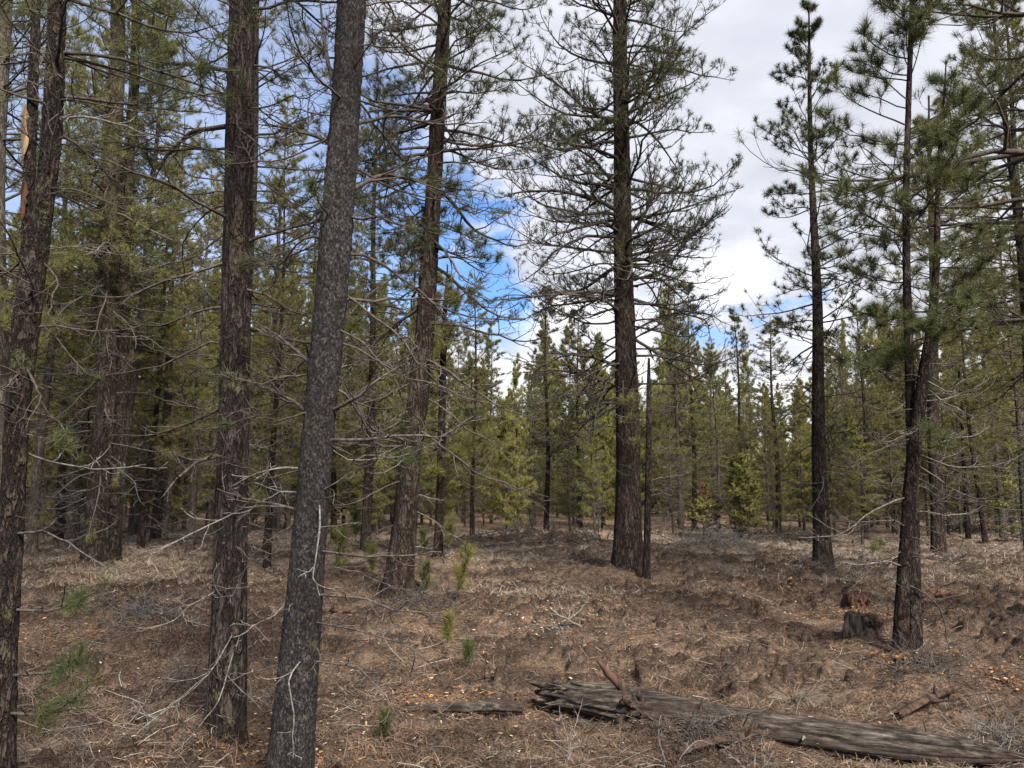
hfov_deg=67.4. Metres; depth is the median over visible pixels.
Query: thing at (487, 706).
fallen log
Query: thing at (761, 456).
pine tree
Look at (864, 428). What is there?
pine tree
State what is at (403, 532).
pine tree
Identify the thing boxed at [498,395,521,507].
pine tree
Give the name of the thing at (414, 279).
pine tree
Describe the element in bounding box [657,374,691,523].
pine tree
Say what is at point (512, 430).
pine tree
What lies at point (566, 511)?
pine tree
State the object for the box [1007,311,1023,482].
pine tree
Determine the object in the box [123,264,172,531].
pine tree
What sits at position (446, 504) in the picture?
pine tree
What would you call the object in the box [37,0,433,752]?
pine tree
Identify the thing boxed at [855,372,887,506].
pine tree
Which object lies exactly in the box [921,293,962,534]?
pine tree
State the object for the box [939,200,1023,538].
pine tree
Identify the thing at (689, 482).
pine tree
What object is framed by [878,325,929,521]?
pine tree
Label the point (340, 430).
pine tree
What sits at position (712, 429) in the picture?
pine tree
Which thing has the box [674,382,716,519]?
pine tree
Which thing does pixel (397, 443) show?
pine tree
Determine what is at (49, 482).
pine tree
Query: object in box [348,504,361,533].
pine seedling
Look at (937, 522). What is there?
pine tree
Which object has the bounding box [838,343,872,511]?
pine tree
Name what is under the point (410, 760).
grass mats
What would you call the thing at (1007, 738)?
brush pile
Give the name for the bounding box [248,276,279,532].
pine tree
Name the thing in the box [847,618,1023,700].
brush pile
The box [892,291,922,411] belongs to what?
pine tree
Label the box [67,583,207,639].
brush pile
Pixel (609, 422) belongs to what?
pine tree
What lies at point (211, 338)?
pine tree
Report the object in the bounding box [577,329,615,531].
pine tree
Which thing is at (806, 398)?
pine tree
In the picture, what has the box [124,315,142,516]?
pine tree
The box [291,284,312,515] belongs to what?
pine tree
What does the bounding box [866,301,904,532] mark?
pine tree
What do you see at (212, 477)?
pine tree
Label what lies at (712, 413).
pine tree
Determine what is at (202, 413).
pine tree
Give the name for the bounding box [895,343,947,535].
pine tree
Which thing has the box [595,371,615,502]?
pine tree
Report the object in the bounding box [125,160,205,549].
pine tree
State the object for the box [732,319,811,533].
pine tree
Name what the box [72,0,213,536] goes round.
pine tree
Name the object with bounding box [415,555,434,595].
pine seedling
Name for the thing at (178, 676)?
brush pile
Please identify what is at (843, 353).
pine tree
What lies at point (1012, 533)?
pine tree
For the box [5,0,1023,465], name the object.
sky
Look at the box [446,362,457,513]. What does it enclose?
pine tree
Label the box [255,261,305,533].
pine tree
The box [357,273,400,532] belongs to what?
pine tree
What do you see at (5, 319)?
pine tree
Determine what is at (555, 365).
pine tree
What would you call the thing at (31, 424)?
pine tree
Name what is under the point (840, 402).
pine tree
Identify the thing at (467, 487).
pine tree
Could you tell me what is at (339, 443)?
pine tree
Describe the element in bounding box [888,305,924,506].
pine tree
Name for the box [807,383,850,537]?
pine tree
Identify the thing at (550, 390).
pine tree
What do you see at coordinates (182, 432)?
pine tree
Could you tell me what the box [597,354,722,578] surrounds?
pine tree
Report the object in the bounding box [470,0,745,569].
pine tree
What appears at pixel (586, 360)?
pine tree
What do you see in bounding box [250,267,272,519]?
pine tree
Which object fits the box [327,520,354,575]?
pine seedling
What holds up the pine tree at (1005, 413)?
on the ground at (980, 624)
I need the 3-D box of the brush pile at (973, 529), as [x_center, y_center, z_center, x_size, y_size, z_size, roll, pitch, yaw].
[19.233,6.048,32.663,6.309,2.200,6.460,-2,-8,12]
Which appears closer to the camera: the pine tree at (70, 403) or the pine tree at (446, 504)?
the pine tree at (446, 504)
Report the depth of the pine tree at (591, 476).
28.63 m
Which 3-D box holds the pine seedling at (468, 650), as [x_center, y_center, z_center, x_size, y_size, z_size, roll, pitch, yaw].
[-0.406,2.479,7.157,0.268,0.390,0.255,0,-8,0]
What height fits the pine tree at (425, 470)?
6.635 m
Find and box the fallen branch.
[516,595,622,630]
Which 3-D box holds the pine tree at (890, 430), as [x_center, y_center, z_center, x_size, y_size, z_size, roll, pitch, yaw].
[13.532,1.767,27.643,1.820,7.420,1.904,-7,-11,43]
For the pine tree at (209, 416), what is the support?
on the ground at (980, 624)
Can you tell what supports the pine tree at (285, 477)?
on the ground at (980, 624)
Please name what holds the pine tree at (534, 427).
on the ground at (980, 624)
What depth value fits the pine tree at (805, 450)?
42.28 m
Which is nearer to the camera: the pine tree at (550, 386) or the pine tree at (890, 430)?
the pine tree at (890, 430)
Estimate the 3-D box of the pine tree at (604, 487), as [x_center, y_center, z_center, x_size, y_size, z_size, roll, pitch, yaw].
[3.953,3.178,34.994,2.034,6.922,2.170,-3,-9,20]
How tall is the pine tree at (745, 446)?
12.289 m
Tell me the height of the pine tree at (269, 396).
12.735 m
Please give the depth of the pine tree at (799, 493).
35.41 m
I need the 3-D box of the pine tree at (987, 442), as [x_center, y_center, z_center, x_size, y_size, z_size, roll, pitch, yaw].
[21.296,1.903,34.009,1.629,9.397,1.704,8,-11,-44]
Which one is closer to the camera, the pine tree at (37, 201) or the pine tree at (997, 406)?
the pine tree at (37, 201)
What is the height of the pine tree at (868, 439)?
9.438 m
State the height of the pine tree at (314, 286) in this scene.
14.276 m
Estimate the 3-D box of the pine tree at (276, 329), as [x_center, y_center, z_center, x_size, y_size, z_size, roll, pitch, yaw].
[-5.826,-1.701,19.393,3.269,12.256,2.860,2,-8,-16]
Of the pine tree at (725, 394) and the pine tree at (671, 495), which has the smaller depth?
the pine tree at (671, 495)
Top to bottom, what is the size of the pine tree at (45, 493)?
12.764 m
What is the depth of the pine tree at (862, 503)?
23.71 m
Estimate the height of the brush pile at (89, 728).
0.719 m
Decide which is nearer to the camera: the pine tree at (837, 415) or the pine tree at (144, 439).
the pine tree at (837, 415)
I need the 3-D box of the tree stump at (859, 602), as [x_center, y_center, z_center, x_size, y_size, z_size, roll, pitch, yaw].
[4.733,2.990,10.528,0.403,0.280,0.412,5,-9,-31]
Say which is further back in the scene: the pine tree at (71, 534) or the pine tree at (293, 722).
the pine tree at (71, 534)
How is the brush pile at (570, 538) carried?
on the ground at (980, 624)
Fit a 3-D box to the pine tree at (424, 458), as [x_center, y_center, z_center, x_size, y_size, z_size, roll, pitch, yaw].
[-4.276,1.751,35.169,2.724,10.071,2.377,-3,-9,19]
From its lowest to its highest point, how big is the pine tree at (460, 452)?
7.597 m
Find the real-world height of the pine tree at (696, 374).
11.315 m
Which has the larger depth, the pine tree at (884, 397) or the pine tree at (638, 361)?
the pine tree at (884, 397)
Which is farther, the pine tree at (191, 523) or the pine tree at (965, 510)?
the pine tree at (965, 510)
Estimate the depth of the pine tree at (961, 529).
30.40 m
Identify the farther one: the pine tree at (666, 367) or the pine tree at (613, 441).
the pine tree at (666, 367)
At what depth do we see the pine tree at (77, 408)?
32.46 m
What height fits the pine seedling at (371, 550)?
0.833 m
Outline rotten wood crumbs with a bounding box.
[19,530,1023,766]
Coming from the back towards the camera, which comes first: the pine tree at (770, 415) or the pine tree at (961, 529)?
the pine tree at (770, 415)
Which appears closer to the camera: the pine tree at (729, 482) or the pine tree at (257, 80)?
the pine tree at (257, 80)
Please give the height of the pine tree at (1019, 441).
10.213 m
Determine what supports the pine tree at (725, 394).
on the ground at (980, 624)
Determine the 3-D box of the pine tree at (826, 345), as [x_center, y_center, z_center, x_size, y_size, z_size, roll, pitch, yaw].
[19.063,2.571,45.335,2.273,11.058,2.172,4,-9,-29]
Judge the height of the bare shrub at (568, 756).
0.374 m
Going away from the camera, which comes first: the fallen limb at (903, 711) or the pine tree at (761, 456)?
the fallen limb at (903, 711)
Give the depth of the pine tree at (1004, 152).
10.26 m
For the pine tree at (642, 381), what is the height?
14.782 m
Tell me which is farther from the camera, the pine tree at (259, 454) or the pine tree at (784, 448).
the pine tree at (259, 454)
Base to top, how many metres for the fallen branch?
0.551 m
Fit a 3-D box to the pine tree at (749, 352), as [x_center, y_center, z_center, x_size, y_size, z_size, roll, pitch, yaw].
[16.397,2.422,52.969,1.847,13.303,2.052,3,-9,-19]
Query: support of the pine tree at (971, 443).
on the ground at (980, 624)
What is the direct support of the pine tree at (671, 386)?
on the ground at (980, 624)
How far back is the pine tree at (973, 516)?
43.80 m
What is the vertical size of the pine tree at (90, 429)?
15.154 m
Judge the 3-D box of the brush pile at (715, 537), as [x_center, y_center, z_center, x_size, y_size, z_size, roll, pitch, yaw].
[4.977,4.178,20.035,3.706,1.537,3.894,0,-8,0]
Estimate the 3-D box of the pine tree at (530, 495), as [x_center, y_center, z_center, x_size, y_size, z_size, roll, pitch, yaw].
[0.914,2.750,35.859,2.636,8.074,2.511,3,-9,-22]
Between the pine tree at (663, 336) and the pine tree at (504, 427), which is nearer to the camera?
the pine tree at (504, 427)
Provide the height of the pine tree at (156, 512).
15.296 m
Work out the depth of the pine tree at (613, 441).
33.50 m
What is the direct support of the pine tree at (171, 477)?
on the ground at (980, 624)
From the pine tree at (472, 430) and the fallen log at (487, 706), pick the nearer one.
the fallen log at (487, 706)
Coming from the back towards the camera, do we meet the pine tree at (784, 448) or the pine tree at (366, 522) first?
the pine tree at (784, 448)
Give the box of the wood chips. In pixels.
[23,557,1021,767]
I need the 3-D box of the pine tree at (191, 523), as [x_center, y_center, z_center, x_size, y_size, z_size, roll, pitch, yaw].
[-8.580,-0.949,21.250,2.997,11.234,2.622,-2,-8,16]
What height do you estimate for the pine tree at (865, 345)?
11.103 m
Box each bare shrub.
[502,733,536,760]
[527,702,590,767]
[618,715,711,767]
[720,748,798,767]
[945,759,1023,767]
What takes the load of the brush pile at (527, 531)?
on the ground at (980, 624)
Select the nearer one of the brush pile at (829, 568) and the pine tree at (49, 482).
the brush pile at (829, 568)
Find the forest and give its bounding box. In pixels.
[29,359,1001,514]
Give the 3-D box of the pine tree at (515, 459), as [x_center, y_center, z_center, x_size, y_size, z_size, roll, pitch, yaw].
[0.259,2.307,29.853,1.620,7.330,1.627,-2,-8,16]
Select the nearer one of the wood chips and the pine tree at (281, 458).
the wood chips
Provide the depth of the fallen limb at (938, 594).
11.81 m
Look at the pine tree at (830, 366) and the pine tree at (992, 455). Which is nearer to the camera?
the pine tree at (992, 455)
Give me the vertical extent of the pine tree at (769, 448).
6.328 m
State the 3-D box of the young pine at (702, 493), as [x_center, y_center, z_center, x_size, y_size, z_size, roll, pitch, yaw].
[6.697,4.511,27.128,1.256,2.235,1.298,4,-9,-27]
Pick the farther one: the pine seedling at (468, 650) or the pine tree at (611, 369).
the pine tree at (611, 369)
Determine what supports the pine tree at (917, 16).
on the ground at (980, 624)
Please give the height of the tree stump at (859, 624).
0.286 m
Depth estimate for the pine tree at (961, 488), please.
33.26 m
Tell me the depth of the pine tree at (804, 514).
30.56 m
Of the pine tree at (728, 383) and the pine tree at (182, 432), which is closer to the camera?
the pine tree at (182, 432)
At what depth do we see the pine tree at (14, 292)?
28.89 m
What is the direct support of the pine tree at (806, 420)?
on the ground at (980, 624)
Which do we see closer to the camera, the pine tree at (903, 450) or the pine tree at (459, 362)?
the pine tree at (903, 450)
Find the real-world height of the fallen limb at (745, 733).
0.126 m
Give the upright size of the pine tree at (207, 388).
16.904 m
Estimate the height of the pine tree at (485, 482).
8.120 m
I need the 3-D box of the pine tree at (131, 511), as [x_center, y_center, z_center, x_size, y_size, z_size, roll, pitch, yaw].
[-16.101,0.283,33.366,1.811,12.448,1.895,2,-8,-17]
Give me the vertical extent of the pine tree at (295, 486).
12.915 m
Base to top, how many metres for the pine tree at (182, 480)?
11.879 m
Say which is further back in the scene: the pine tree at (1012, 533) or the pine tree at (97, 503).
the pine tree at (1012, 533)
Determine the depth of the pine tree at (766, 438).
43.07 m
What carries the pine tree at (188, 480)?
on the ground at (980, 624)
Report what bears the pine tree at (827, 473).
on the ground at (980, 624)
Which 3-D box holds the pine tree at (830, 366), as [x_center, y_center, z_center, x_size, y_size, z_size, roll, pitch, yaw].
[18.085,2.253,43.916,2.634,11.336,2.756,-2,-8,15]
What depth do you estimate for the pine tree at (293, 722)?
4.29 m
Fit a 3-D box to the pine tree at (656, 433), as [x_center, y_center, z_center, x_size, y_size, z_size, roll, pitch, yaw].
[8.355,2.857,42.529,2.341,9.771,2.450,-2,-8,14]
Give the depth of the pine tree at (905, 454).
37.83 m
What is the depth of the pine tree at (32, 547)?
19.14 m
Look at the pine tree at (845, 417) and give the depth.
29.81 m
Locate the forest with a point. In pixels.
(654, 502)
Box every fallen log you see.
[396,698,524,714]
[528,680,1023,766]
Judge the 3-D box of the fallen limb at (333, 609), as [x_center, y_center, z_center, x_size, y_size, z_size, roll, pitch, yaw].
[-2.356,2.976,10.229,0.544,0.160,0.098,-3,-9,22]
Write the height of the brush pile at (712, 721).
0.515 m
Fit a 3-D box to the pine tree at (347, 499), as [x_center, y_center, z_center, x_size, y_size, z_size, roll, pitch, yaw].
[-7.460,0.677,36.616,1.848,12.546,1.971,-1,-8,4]
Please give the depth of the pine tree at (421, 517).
37.72 m
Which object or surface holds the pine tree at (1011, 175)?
on the ground at (980, 624)
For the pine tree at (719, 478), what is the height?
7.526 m
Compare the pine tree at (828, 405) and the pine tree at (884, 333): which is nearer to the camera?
the pine tree at (828, 405)
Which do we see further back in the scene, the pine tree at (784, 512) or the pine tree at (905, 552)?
the pine tree at (784, 512)
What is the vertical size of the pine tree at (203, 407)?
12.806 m
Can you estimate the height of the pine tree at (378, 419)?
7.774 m
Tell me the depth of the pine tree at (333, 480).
23.93 m
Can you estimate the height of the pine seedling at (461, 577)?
1.042 m
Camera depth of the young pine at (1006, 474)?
23.86 m
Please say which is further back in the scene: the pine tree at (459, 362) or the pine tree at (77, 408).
the pine tree at (459, 362)
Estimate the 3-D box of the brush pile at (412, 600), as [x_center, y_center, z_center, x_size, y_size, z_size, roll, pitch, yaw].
[-1.270,2.976,10.418,1.436,0.933,1.492,-4,-9,26]
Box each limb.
[323,602,350,613]
[440,746,577,765]
[456,667,511,684]
[566,659,716,704]
[673,723,768,754]
[894,682,962,719]
[922,588,961,598]
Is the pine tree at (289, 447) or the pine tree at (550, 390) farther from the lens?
the pine tree at (550, 390)
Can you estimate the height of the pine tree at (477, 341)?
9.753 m
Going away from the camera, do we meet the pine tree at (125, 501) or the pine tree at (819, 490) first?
the pine tree at (819, 490)
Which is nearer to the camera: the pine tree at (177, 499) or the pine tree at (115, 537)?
the pine tree at (115, 537)
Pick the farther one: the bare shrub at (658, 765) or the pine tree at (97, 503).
the pine tree at (97, 503)
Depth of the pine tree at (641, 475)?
30.99 m
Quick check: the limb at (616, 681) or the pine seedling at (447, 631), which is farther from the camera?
the pine seedling at (447, 631)
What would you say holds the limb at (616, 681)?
on the ground at (980, 624)
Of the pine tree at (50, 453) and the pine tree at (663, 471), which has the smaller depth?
the pine tree at (50, 453)
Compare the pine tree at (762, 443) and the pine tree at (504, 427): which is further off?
the pine tree at (762, 443)
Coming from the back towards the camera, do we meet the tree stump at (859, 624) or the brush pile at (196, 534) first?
the brush pile at (196, 534)
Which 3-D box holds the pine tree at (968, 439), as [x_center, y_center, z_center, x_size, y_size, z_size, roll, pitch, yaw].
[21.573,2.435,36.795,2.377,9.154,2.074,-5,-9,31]
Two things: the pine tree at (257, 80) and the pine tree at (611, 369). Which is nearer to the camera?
the pine tree at (257, 80)
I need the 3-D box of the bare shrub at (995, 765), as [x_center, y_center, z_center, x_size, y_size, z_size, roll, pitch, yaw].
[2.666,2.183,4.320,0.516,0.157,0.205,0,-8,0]
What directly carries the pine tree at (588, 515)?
on the ground at (980, 624)
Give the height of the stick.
0.147 m
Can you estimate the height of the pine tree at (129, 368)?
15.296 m
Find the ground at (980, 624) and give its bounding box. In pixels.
[16,502,1023,767]
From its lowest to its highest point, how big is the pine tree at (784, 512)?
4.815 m
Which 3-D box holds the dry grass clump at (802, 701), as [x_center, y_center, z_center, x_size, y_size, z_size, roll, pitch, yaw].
[2.209,2.443,6.027,0.633,0.270,0.615,-4,-9,23]
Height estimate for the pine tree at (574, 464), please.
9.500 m
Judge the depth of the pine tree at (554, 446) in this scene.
40.77 m
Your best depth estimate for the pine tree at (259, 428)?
32.55 m
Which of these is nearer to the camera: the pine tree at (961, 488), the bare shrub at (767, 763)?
the bare shrub at (767, 763)
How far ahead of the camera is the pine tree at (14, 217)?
28.60 m
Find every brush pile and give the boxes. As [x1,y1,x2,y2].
[17,671,217,760]
[21,587,133,610]
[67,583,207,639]
[120,641,207,712]
[150,507,255,547]
[372,571,483,615]
[443,513,578,545]
[515,512,613,546]
[619,697,819,767]
[650,514,769,554]
[732,513,832,542]
[761,541,891,582]
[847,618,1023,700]
[886,506,1019,533]
[924,691,1023,752]
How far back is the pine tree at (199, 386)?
42.17 m
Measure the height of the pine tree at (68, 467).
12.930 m
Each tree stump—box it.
[840,592,871,611]
[842,611,884,640]
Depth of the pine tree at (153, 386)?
37.05 m
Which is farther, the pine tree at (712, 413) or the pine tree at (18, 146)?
the pine tree at (712, 413)
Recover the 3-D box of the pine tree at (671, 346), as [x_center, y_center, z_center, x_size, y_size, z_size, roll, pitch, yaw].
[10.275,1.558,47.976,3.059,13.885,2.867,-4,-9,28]
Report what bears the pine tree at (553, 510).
on the ground at (980, 624)
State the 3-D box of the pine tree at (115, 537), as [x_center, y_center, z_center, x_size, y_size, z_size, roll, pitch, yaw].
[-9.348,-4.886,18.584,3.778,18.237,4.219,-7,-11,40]
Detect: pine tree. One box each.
[0,0,153,482]
[0,0,271,767]
[5,0,99,533]
[5,0,222,563]
[6,13,135,556]
[6,187,86,530]
[6,202,45,516]
[8,152,98,541]
[16,27,172,549]
[25,207,83,534]
[25,307,44,518]
[26,208,75,536]
[26,298,75,533]
[36,0,196,561]
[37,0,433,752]
[43,235,96,534]
[43,266,90,525]
[50,165,168,519]
[61,228,93,531]
[65,297,92,503]
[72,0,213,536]
[73,328,95,509]
[123,258,159,529]
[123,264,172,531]
[123,275,184,535]
[124,102,223,540]
[124,248,138,505]
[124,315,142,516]
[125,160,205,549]
[128,273,167,522]
[131,239,170,507]
[137,161,253,550]
[144,237,204,536]
[145,0,362,557]
[148,290,189,515]
[150,348,206,534]
[151,277,200,522]
[156,277,217,530]
[159,278,209,521]
[170,177,272,534]
[171,293,192,529]
[177,0,540,767]
[180,277,207,507]
[183,260,221,532]
[183,273,209,516]
[187,266,220,528]
[199,282,210,509]
[210,92,342,557]
[212,148,313,569]
[248,256,277,525]
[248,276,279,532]
[249,321,266,518]
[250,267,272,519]
[252,261,305,530]
[254,278,296,514]
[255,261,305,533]
[259,273,310,532]
[260,257,310,527]
[276,0,584,602]
[278,187,358,518]
[280,229,381,541]
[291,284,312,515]
[293,403,343,520]
[309,82,456,551]
[330,269,367,529]
[335,264,379,531]
[335,310,351,519]
[338,274,368,512]
[340,331,394,525]
[342,277,401,530]
[354,208,451,528]
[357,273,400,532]
[376,309,407,524]
[383,336,406,507]
[387,262,496,557]
[389,385,435,527]
[391,317,431,511]
[394,327,437,527]
[407,371,438,523]
[419,302,470,513]
[419,346,447,526]
[428,354,467,515]
[431,434,452,531]
[444,268,510,534]
[445,323,468,515]
[446,335,478,521]
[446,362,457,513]
[447,376,478,516]
[448,384,480,526]
[449,357,500,531]
[461,358,485,499]
[469,317,511,523]
[469,356,499,517]
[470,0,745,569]
[475,362,498,525]
[484,385,527,528]
[497,352,538,529]
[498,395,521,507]
[498,426,528,527]
[504,362,553,526]
[514,277,577,529]
[514,347,551,524]
[520,372,537,512]
[527,335,557,515]
[532,316,556,503]
[532,317,559,506]
[532,342,565,513]
[533,344,570,517]
[549,299,615,527]
[550,318,590,524]
[550,385,588,532]
[559,335,606,505]
[565,356,586,522]
[569,351,612,534]
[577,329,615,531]
[582,385,615,527]
[585,412,615,525]
[586,333,615,518]
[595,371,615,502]
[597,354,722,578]
[604,396,645,515]
[608,362,615,506]
[613,378,656,513]
[614,352,645,506]
[638,375,645,483]
[639,266,723,531]
[640,443,644,524]
[642,353,680,521]
[651,292,671,512]
[652,311,674,514]
[652,367,689,533]
[654,305,703,504]
[654,322,702,500]
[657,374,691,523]
[658,272,718,530]
[672,325,702,520]
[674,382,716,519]
[685,348,745,533]
[687,342,738,522]
[691,340,718,501]
[697,346,723,511]
[701,338,720,520]
[713,335,745,525]
[714,362,737,504]
[715,311,762,515]
[719,450,764,538]
[720,410,741,526]
[727,0,901,571]
[732,0,1023,492]
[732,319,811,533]
[734,327,761,504]
[735,347,760,512]
[748,395,796,527]
[750,381,782,533]
[751,450,787,527]
[755,385,783,505]
[760,387,781,503]
[762,403,787,519]
[764,437,787,518]
[773,383,798,521]
[780,376,829,531]
[784,436,806,527]
[786,392,811,515]
[788,384,810,516]
[792,365,832,523]
[797,0,1023,651]
[800,55,1023,653]
[804,404,838,511]
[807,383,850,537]
[810,330,845,519]
[824,321,862,519]
[824,340,847,517]
[825,354,855,509]
[826,327,863,527]
[827,290,904,538]
[828,408,872,533]
[836,315,863,512]
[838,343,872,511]
[839,422,889,544]
[846,321,895,530]
[850,320,891,524]
[850,336,880,488]
[853,94,1018,554]
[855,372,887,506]
[863,339,901,527]
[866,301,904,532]
[866,332,905,534]
[875,305,897,456]
[877,300,904,516]
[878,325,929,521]
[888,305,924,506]
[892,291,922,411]
[894,365,929,519]
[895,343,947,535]
[898,378,929,514]
[910,0,1023,538]
[912,0,1023,596]
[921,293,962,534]
[926,278,1012,538]
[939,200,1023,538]
[939,266,1014,543]
[939,306,977,526]
[939,327,974,533]
[939,363,984,515]
[940,349,977,522]
[950,371,1010,530]
[951,336,984,519]
[959,196,1023,548]
[968,310,1017,532]
[970,296,1023,534]
[978,332,1010,525]
[983,338,1019,520]
[985,305,1015,513]
[999,390,1023,531]
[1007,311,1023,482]
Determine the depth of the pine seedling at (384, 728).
5.04 m
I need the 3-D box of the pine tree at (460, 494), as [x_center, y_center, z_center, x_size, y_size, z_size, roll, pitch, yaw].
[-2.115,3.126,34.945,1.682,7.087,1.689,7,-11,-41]
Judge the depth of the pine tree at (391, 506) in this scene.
38.30 m
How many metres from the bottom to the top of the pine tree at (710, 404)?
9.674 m
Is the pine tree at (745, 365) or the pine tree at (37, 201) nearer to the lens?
the pine tree at (37, 201)
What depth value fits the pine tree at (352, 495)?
28.91 m
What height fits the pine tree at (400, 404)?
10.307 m
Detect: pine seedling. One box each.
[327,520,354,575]
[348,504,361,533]
[361,539,381,572]
[365,701,395,741]
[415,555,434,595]
[417,526,429,552]
[435,606,459,644]
[442,509,458,556]
[445,537,480,603]
[456,634,479,666]
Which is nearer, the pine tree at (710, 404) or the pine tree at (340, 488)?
the pine tree at (340, 488)
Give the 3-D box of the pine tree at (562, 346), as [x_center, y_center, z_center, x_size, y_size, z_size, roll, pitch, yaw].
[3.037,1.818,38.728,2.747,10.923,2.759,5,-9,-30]
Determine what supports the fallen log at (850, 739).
on the ground at (980, 624)
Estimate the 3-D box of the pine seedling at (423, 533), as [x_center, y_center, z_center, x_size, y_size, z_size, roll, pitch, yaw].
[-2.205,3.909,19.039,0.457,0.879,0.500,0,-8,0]
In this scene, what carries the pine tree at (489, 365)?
on the ground at (980, 624)
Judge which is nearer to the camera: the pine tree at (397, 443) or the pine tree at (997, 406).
the pine tree at (397, 443)
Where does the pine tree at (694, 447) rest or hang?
on the ground at (980, 624)
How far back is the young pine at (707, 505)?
26.62 m
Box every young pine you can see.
[684,481,720,534]
[685,495,722,534]
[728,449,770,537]
[990,439,1022,541]
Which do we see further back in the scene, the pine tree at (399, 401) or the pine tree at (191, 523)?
the pine tree at (399, 401)
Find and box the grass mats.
[17,530,1023,767]
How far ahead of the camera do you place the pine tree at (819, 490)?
15.73 m
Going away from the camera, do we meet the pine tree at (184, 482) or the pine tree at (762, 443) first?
the pine tree at (184, 482)
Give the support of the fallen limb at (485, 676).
on the ground at (980, 624)
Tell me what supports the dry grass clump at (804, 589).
on the ground at (980, 624)
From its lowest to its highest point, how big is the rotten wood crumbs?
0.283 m
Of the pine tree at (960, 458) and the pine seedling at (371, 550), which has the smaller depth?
the pine seedling at (371, 550)
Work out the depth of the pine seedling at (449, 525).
18.38 m
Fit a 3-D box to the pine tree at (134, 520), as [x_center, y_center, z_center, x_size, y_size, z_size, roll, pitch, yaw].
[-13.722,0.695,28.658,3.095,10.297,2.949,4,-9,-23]
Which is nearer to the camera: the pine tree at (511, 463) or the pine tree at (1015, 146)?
the pine tree at (1015, 146)
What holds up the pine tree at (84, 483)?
on the ground at (980, 624)
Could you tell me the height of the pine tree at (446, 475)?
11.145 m
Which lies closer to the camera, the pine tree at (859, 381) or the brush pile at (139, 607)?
the brush pile at (139, 607)
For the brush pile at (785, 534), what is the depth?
25.32 m
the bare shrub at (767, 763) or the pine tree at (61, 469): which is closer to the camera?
the bare shrub at (767, 763)
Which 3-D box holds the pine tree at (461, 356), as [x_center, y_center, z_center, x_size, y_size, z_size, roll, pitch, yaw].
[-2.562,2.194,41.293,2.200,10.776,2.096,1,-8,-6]
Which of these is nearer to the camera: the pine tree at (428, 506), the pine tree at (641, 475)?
the pine tree at (641, 475)
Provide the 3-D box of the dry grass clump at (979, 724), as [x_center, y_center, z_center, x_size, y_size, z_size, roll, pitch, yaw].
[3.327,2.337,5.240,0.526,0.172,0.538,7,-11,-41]
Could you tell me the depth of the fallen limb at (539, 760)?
4.54 m
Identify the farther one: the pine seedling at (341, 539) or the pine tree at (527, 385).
the pine tree at (527, 385)
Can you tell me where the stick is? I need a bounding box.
[39,625,71,638]
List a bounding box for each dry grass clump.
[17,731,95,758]
[760,676,833,709]
[786,586,812,593]
[956,706,1023,740]
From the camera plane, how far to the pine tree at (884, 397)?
54.28 m
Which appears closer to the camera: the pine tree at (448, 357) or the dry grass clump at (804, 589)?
the dry grass clump at (804, 589)
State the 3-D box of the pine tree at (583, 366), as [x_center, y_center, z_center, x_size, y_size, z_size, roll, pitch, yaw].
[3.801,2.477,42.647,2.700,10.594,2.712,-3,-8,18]
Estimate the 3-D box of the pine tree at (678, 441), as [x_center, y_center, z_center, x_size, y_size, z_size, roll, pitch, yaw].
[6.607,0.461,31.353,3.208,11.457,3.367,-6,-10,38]
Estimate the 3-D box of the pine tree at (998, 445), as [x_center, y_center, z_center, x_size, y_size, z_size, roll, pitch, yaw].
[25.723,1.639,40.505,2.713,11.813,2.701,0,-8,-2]
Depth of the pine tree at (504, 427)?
31.70 m
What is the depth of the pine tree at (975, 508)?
28.46 m
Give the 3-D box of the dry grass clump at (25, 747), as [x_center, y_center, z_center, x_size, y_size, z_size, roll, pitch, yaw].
[-2.914,2.290,4.847,0.574,0.172,0.592,0,-8,0]
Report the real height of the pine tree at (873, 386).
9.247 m
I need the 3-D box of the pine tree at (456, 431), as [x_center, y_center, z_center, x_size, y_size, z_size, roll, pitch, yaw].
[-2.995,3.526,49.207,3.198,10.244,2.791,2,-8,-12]
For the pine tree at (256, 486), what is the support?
on the ground at (980, 624)
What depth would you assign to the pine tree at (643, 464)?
35.57 m
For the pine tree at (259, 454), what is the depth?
45.81 m
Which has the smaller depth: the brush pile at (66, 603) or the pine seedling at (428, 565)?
the brush pile at (66, 603)
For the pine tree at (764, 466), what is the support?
on the ground at (980, 624)
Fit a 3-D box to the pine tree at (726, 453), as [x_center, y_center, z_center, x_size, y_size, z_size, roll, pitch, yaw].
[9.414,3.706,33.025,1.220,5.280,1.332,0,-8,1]
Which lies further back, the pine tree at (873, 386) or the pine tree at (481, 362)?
the pine tree at (481, 362)
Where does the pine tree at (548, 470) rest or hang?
on the ground at (980, 624)

